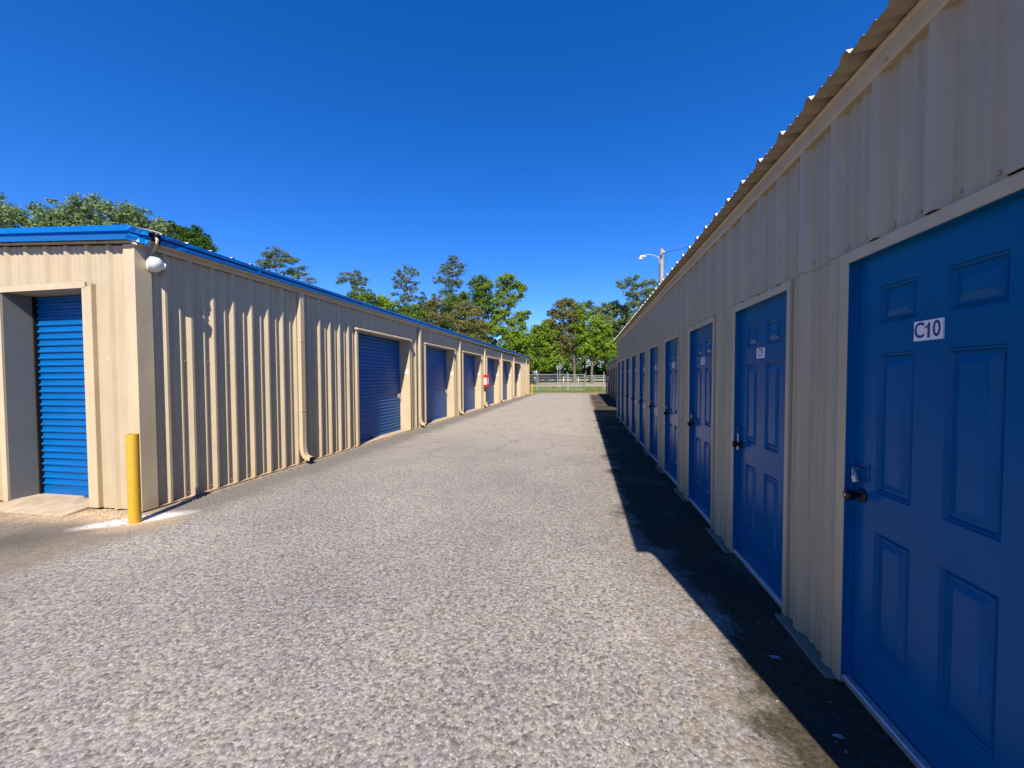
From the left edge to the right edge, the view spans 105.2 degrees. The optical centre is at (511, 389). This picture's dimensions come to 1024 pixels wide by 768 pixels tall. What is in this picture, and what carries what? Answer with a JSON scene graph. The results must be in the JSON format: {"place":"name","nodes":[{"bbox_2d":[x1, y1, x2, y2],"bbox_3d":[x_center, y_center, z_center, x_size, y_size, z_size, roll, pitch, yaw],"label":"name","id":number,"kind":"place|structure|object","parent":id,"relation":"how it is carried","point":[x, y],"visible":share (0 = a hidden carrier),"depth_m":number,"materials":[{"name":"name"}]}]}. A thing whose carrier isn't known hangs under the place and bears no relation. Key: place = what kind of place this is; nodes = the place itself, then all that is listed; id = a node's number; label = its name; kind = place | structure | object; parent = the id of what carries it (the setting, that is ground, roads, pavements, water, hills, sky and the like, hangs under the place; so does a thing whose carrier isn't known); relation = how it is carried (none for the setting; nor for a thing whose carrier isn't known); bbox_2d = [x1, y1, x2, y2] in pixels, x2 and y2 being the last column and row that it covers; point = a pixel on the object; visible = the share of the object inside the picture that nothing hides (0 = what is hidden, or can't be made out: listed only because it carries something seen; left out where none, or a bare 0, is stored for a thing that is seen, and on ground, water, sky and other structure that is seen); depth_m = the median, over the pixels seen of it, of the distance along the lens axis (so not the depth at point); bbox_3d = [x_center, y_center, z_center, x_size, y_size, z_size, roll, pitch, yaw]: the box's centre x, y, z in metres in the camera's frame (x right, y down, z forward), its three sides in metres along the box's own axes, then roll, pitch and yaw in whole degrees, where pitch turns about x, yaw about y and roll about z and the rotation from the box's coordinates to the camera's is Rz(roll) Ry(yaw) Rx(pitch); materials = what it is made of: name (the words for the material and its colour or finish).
{"place":"outdoors","nodes":[
{"label":"outdoors","id":0,"kind":"place"},
{"bbox_2d":[0,225,530,516],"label":"storage building","id":1,"kind":"structure","parent":0,"point":[199,370],"depth_m":5.35,"materials":[{"name":"beige paint"}]},
{"bbox_2d":[32,295,88,496],"bbox_3d":[-5.872,0.065,5.226,1.420,2.755,0.090,0,2,10],"label":"roll up door","id":2,"kind":"structure","parent":1,"relation":"in","point":[57,320],"depth_m":5.31,"materials":[{"name":"blue paint"}]},
{"bbox_2d":[146,236,165,272],"bbox_3d":[-4.381,-1.653,4.793,0.193,0.440,0.198,0,2,10],"label":"wall lamp","id":3,"kind":"object","parent":1,"relation":"attached to","point":[155,264],"visible":1,"depth_m":4.75,"materials":[{"name":"grey plastic"}]},
{"bbox_2d":[358,333,400,440],"bbox_3d":[-3.670,-0.089,10.661,0.070,2.755,2.840,0,2,10],"label":"roll up door","id":4,"kind":"structure","parent":1,"relation":"in","point":[379,376],"depth_m":10.78,"materials":[{"name":"blue paint"}]},
{"bbox_2d":[426,346,446,421],"bbox_3d":[-2.932,-0.210,14.677,0.070,2.755,2.974,0,2,10],"label":"roll up door","id":5,"kind":"structure","parent":1,"relation":"in","point":[436,360],"depth_m":14.97,"materials":[{"name":"blue paint"}]},
{"bbox_2d":[463,354,474,410],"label":"roll up door","id":6,"kind":"structure","parent":1,"relation":"in","point":[469,383],"depth_m":19.30,"materials":[{"name":"blue paint"}]},
{"bbox_2d":[483,374,488,386],"bbox_3d":[-1.364,-0.457,20.704,0.227,0.640,0.360,0,2,10],"label":"fire extinguisher cabinet","id":7,"kind":"object","parent":1,"relation":"attached to","point":[485,380],"visible":1,"depth_m":20.54,"materials":[{"name":"red metal"}]},
{"bbox_2d":[487,358,493,404],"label":"roll up door","id":8,"kind":"structure","parent":1,"relation":"in","point":[490,362],"depth_m":23.73,"materials":[{"name":"blue paint"}]},
{"bbox_2d":[503,362,506,399],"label":"roll up door","id":9,"kind":"structure","parent":1,"relation":"in","point":[504,363],"depth_m":27.91,"materials":[{"name":"blue paint"}]},
{"bbox_2d":[515,364,516,396],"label":"roll up door","id":10,"kind":"structure","parent":1,"relation":"in","point":[515,364],"depth_m":32.39,"materials":[{"name":"blue paint"}]},
{"bbox_2d":[0,0,888,372],"label":"sky","id":11,"kind":"structure","parent":0,"point":[553,145],"materials":[{"name":"blue"}]},
{"bbox_2d":[0,393,915,767],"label":"drive","id":12,"kind":"structure","parent":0,"point":[650,661],"depth_m":2.56,"materials":[{"name":"asphalt"}]},
{"bbox_2d":[125,433,141,523],"bbox_3d":[-4.260,1.015,4.405,0.113,1.022,0.113,0,2,10],"label":"bollard","id":13,"kind":"object","parent":12,"relation":"on","point":[132,442],"visible":0.94,"depth_m":4.37,"materials":[{"name":"yellow metal"}]},
{"bbox_2d":[0,398,847,761],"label":"gravel","id":14,"kind":"structure","parent":12,"relation":"on","point":[326,520],"depth_m":5.36,"materials":[{"name":"grey gravel"}]},
{"bbox_2d":[770,655,780,659],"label":"litter","id":15,"kind":"object","parent":12,"relation":"on","point":[774,657],"visible":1,"depth_m":2.24,"materials":[{"name":"grey paper"}]},
{"bbox_2d":[832,734,844,738],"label":"litter","id":16,"kind":"object","parent":12,"relation":"on","point":[838,736],"visible":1,"depth_m":1.75,"materials":[{"name":"grey paper"}]},
{"bbox_2d":[530,386,605,392],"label":"grass","id":17,"kind":"structure","parent":0,"point":[602,390],"depth_m":49.06,"materials":[{"name":"green plant"}]},
{"bbox_2d":[530,385,605,385],"bbox_3d":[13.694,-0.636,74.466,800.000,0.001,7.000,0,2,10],"label":"road","id":18,"kind":"structure","parent":0,"point":[569,385],"depth_m":77.90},
{"bbox_2d":[530,381,606,393],"bbox_3d":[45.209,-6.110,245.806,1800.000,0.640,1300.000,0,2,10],"label":"ground","id":19,"kind":"structure","parent":0,"point":[561,383],"depth_m":70.68,"materials":[{"name":"green plant"}]},
{"bbox_2d":[0,193,80,227],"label":"oak tree","id":20,"kind":"object","parent":19,"relation":"on","point":[10,215],"visible":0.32,"depth_m":27.84,"materials":[{"name":"green plant"}]},
{"bbox_2d":[47,191,166,233],"bbox_3d":[-30.838,-6.940,28.999,9.081,15.860,5.880,0,2,10],"label":"oak tree","id":21,"kind":"object","parent":19,"relation":"on","point":[128,215],"visible":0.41,"depth_m":28.98,"materials":[{"name":"green plant"}]},
{"bbox_2d":[143,215,177,239],"bbox_3d":[-32.043,-7.331,34.994,3.691,16.304,3.549,-1,2,-29],"label":"tree","id":22,"kind":"object","parent":19,"relation":"on","point":[167,226],"visible":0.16,"depth_m":34.66,"materials":[{"name":"green plant"}]},
{"bbox_2d":[167,220,219,252],"bbox_3d":[-33.295,-8.327,40.797,6.110,17.965,5.587,-1,2,-9],"label":"dark tree","id":23,"kind":"object","parent":19,"relation":"on","point":[196,237],"visible":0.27,"depth_m":39.83,"materials":[{"name":"green plant"}]},
{"bbox_2d":[254,245,319,283],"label":"pine tree","id":24,"kind":"object","parent":19,"relation":"on","point":[266,263],"visible":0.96,"depth_m":71.62,"materials":[{"name":"green plant"}]},
{"bbox_2d":[335,270,371,292],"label":"pine tree","id":25,"kind":"object","parent":19,"relation":"on","point":[341,280],"visible":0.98,"depth_m":75.97,"materials":[{"name":"green plant"}]},
{"bbox_2d":[344,288,381,306],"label":"leafy tree","id":26,"kind":"object","parent":19,"relation":"on","point":[364,296],"visible":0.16,"depth_m":64.62,"materials":[{"name":"green plant"}]},
{"bbox_2d":[373,294,397,310],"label":"leafy tree","id":27,"kind":"object","parent":19,"relation":"on","point":[385,303],"visible":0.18,"depth_m":66.11,"materials":[{"name":"green plant"}]},
{"bbox_2d":[389,264,419,304],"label":"pine tree","id":28,"kind":"object","parent":19,"relation":"on","point":[404,295],"visible":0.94,"depth_m":76.31,"materials":[{"name":"green plant"}]},
{"bbox_2d":[392,301,427,320],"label":"leafy tree","id":29,"kind":"object","parent":19,"relation":"on","point":[410,310],"visible":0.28,"depth_m":66.85,"materials":[{"name":"green plant"}]},
{"bbox_2d":[417,292,428,310],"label":"young conifer","id":30,"kind":"object","parent":19,"relation":"on","point":[422,299],"visible":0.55,"depth_m":73.81,"materials":[{"name":"green plant"}]},
{"bbox_2d":[416,293,447,327],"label":"leafy tree","id":31,"kind":"object","parent":19,"relation":"on","point":[432,306],"visible":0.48,"depth_m":68.43,"materials":[{"name":"green plant"}]},
{"bbox_2d":[431,254,467,304],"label":"pine tree","id":32,"kind":"object","parent":19,"relation":"on","point":[448,267],"visible":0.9,"depth_m":76.35,"materials":[{"name":"green plant"}]},
{"bbox_2d":[438,290,471,333],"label":"leafy tree","id":33,"kind":"object","parent":19,"relation":"on","point":[450,302],"visible":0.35,"depth_m":70.04,"materials":[{"name":"green plant"}]},
{"bbox_2d":[446,299,489,343],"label":"leafy tree","id":34,"kind":"object","parent":19,"relation":"on","point":[473,327],"visible":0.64,"depth_m":63.36,"materials":[{"name":"green plant"}]},
{"bbox_2d":[466,273,497,345],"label":"leafy tree","id":35,"kind":"object","parent":19,"relation":"on","point":[483,297],"visible":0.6,"depth_m":72.94,"materials":[{"name":"green plant"}]},
{"bbox_2d":[485,272,538,368],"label":"leafy tree","id":36,"kind":"object","parent":19,"relation":"on","point":[517,339],"visible":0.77,"depth_m":70.36,"materials":[{"name":"green plant"}]},
{"bbox_2d":[514,329,542,370],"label":"dark tree","id":37,"kind":"object","parent":19,"relation":"on","point":[534,348],"visible":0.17,"depth_m":77.80,"materials":[{"name":"green plant"}]},
{"bbox_2d":[489,324,606,380],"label":"woodland","id":38,"kind":"object","parent":19,"relation":"on","point":[579,364],"visible":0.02,"depth_m":99.01,"materials":[{"name":"green plant"}]},
{"bbox_2d":[529,320,567,382],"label":"leafy tree","id":39,"kind":"object","parent":19,"relation":"on","point":[540,335],"visible":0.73,"depth_m":82.11,"materials":[{"name":"green plant"}]},
{"bbox_2d":[556,365,558,387],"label":"road sign","id":40,"kind":"object","parent":19,"relation":"on","point":[557,367],"visible":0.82,"depth_m":57.68,"materials":[{"name":"grey metal"}]},
{"bbox_2d":[541,297,580,382],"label":"leafy tree","id":41,"kind":"object","parent":19,"relation":"on","point":[569,315],"visible":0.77,"depth_m":82.10,"materials":[{"name":"green plant"}]},
{"bbox_2d":[530,375,599,381],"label":"board fence","id":42,"kind":"object","parent":19,"relation":"on","point":[562,377],"visible":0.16,"depth_m":83.92,"materials":[{"name":"grey wood"}]},
{"bbox_2d":[530,373,605,381],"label":"hedge growth","id":43,"kind":"object","parent":19,"relation":"on","point":[569,379],"visible":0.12,"depth_m":85.95,"materials":[{"name":"green plant"}]},
{"bbox_2d":[530,373,605,389],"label":"chain link fence","id":44,"kind":"object","parent":19,"relation":"on","point":[552,374],"visible":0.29,"depth_m":46.82,"materials":[{"name":"grey metal"}]},
{"bbox_2d":[530,363,606,381],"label":"undergrowth","id":45,"kind":"object","parent":19,"relation":"on","point":[596,368],"visible":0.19,"depth_m":87.57,"materials":[{"name":"green plant"}]},
{"bbox_2d":[568,374,583,389],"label":"chain link gate","id":46,"kind":"structure","parent":19,"relation":"on","point":[578,379],"depth_m":46.52,"materials":[{"name":"grey metal"}]},
{"bbox_2d":[569,302,616,382],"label":"leafy tree","id":47,"kind":"object","parent":19,"relation":"on","point":[591,342],"visible":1,"depth_m":79.97,"materials":[{"name":"green plant"}]},
{"bbox_2d":[585,375,603,384],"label":"chain link gate","id":48,"kind":"structure","parent":19,"relation":"on","point":[598,379],"depth_m":45.62,"materials":[{"name":"grey metal"}]},
{"bbox_2d":[583,299,630,338],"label":"leafy tree","id":49,"kind":"object","parent":19,"relation":"on","point":[616,308],"visible":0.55,"depth_m":92.18,"materials":[{"name":"green plant"}]},
{"bbox_2d":[615,274,658,333],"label":"airy tree","id":50,"kind":"object","parent":19,"relation":"on","point":[637,302],"visible":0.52,"depth_m":87.54,"materials":[{"name":"green plant"}]},
{"bbox_2d":[638,249,666,282],"bbox_3d":[6.105,-2.436,17.103,1.189,7.248,0.232,0,2,12],"label":"utility pole","id":51,"kind":"object","parent":19,"relation":"on","point":[660,265],"visible":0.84,"depth_m":16.92,"materials":[{"name":"brown wood"}]},
{"bbox_2d":[606,357,616,400],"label":"storage building","id":52,"kind":"structure","parent":0,"point":[612,380],"depth_m":29.45,"materials":[{"name":"beige paint"}]},
{"bbox_2d":[613,368,614,399],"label":"roll up door","id":53,"kind":"structure","parent":52,"relation":"in","point":[613,368],"depth_m":28.07,"materials":[{"name":"grey"}]},
{"bbox_2d":[615,367,616,400],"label":"roll up door","id":54,"kind":"structure","parent":52,"relation":"in","point":[616,367],"depth_m":25.96,"materials":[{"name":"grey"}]},
{"bbox_2d":[614,0,1023,767],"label":"storage building","id":55,"kind":"structure","parent":0,"point":[830,304],"depth_m":1.79,"materials":[{"name":"beige paint"}]},
{"bbox_2d":[617,362,619,418],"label":"entry door","id":56,"kind":"structure","parent":55,"relation":"in","point":[618,392],"depth_m":15.37,"materials":[{"name":"blue paint"}]},
{"bbox_2d":[621,360,623,423],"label":"entry door","id":57,"kind":"structure","parent":55,"relation":"in","point":[622,393],"depth_m":13.86,"materials":[{"name":"blue paint"}]},
{"bbox_2d":[625,358,628,429],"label":"entry door","id":58,"kind":"structure","parent":55,"relation":"in","point":[627,360],"depth_m":12.48,"materials":[{"name":"blue paint"}]},
{"bbox_2d":[631,355,635,437],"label":"entry door","id":59,"kind":"structure","parent":55,"relation":"in","point":[633,397],"depth_m":10.84,"materials":[{"name":"blue paint"}]},
{"bbox_2d":[638,351,644,448],"bbox_3d":[3.048,0.244,9.071,0.128,2.230,0.953,0,2,10],"label":"entry door","id":60,"kind":"structure","parent":55,"relation":"in","point":[641,402],"depth_m":9.34,"materials":[{"name":"blue paint"}]},
{"bbox_2d":[648,346,657,462],"bbox_3d":[2.773,0.289,7.573,0.128,2.230,0.953,0,2,10],"label":"entry door","id":61,"kind":"structure","parent":55,"relation":"in","point":[653,407],"depth_m":7.77,"materials":[{"name":"blue paint"}]},
{"bbox_2d":[663,337,677,485],"bbox_3d":[2.497,0.334,6.075,0.128,2.230,0.953,0,2,10],"label":"entry door","id":62,"kind":"structure","parent":55,"relation":"in","point":[671,347],"depth_m":6.23,"materials":[{"name":"blue paint"}]},
{"bbox_2d":[687,322,712,524],"bbox_3d":[2.222,0.379,4.577,0.128,2.230,0.953,0,2,10],"label":"entry door","id":63,"kind":"structure","parent":55,"relation":"in","point":[700,378],"depth_m":4.67,"materials":[{"name":"blue paint"}]},
{"bbox_2d":[736,433,738,449],"bbox_3d":[2.004,0.463,3.469,0.016,0.148,0.028,0,2,10],"label":"padlock","id":64,"kind":"object","parent":55,"relation":"hanging from","point":[737,447],"visible":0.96,"depth_m":3.46,"materials":[{"name":"metal"}]},
{"bbox_2d":[732,290,786,609],"bbox_3d":[1.946,0.425,3.079,0.128,2.230,0.953,0,2,10],"label":"entry door","id":65,"kind":"structure","parent":55,"relation":"in","point":[760,327],"depth_m":3.07,"materials":[{"name":"blue paint"}]},
{"bbox_2d":[851,469,858,481],"bbox_3d":[1.729,0.435,1.976,0.016,0.068,0.028,0,-18,10],"label":"padlock","id":66,"kind":"object","parent":55,"relation":"hanging from","point":[854,478],"visible":1,"depth_m":1.97,"materials":[{"name":"metal"}]},
{"bbox_2d":[840,188,1023,767],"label":"entry door","id":67,"kind":"structure","parent":55,"relation":"in","point":[932,629],"depth_m":1.53,"materials":[{"name":"blue paint"}]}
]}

